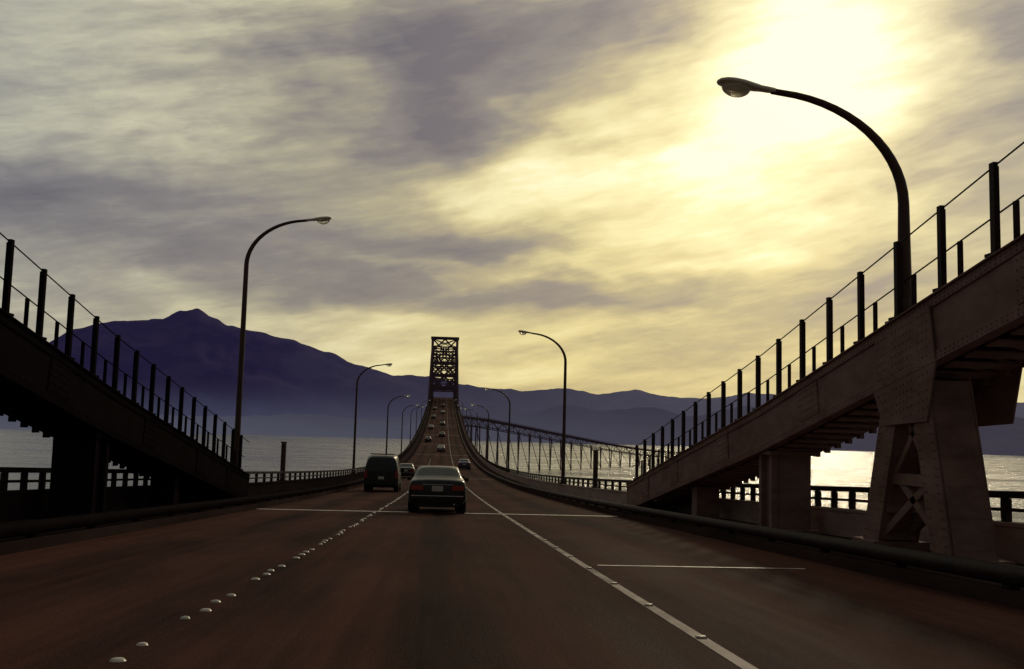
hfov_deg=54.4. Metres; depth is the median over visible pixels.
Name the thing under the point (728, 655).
lane line
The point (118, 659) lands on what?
road marker dots
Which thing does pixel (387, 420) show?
street lamp
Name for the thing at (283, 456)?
marker post
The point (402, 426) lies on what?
street lamp
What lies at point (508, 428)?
street lamp
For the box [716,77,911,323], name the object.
street lamp
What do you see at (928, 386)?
bridge truss girder
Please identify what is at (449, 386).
bridge truss tower
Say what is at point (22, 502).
bridge parapet
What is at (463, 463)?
car
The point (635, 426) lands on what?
hills
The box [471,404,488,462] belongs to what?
street lamp
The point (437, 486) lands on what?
car
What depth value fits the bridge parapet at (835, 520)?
20.10 m
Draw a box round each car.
[400,463,416,477]
[407,466,468,512]
[424,436,431,441]
[437,445,444,451]
[457,459,470,469]
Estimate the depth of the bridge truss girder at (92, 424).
18.72 m
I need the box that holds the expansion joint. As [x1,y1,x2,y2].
[276,435,803,568]
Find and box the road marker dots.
[109,461,706,661]
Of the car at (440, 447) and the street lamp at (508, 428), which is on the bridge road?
the car at (440, 447)
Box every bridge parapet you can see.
[0,410,426,521]
[458,410,1023,564]
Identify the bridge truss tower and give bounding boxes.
[427,336,458,411]
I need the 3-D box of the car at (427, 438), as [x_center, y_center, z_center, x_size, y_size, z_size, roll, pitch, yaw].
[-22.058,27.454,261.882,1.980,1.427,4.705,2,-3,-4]
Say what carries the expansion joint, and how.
on the bridge road
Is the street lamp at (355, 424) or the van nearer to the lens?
the van
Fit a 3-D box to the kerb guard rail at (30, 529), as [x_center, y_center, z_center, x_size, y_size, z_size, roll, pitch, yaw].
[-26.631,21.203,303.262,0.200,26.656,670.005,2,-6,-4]
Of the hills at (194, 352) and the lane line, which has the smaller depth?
the lane line
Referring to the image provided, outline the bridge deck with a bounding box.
[0,397,1023,609]
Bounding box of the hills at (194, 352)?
[49,308,1023,418]
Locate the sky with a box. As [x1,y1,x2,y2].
[0,0,1023,402]
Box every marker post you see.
[279,441,287,480]
[591,449,598,487]
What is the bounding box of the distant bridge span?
[463,415,677,471]
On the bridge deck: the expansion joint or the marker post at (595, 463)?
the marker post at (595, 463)
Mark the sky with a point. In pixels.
(581, 175)
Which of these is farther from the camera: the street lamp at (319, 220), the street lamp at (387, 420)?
the street lamp at (387, 420)
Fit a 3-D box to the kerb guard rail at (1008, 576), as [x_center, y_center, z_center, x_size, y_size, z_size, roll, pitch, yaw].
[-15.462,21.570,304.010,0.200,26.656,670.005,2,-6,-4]
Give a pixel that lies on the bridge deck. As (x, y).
(986, 591)
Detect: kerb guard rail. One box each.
[0,399,432,538]
[452,397,1023,589]
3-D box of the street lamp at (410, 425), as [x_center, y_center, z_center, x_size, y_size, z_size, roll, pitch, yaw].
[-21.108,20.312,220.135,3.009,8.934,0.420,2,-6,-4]
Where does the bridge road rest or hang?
on the bridge deck
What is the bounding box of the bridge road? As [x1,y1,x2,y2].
[0,397,1023,668]
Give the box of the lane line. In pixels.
[447,419,757,668]
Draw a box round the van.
[364,453,403,491]
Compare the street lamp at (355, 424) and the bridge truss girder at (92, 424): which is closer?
the bridge truss girder at (92, 424)
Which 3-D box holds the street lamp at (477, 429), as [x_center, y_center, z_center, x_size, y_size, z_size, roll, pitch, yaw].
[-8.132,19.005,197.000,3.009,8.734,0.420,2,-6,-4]
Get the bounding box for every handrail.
[0,232,249,469]
[629,141,1023,478]
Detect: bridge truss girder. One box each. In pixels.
[0,308,250,522]
[626,233,1023,564]
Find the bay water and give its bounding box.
[0,429,1023,522]
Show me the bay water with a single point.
(23, 448)
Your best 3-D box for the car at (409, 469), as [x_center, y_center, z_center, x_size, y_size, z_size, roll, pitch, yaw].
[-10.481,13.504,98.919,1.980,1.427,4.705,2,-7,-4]
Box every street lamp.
[233,216,331,466]
[350,363,391,473]
[385,395,409,453]
[401,404,418,454]
[410,406,423,446]
[464,408,477,452]
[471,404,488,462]
[484,388,510,471]
[518,330,566,483]
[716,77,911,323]
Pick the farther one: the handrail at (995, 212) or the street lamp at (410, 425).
the street lamp at (410, 425)
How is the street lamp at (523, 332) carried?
on the bridge deck
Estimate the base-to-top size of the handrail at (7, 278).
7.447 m
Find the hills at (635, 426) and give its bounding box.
[0,404,1023,455]

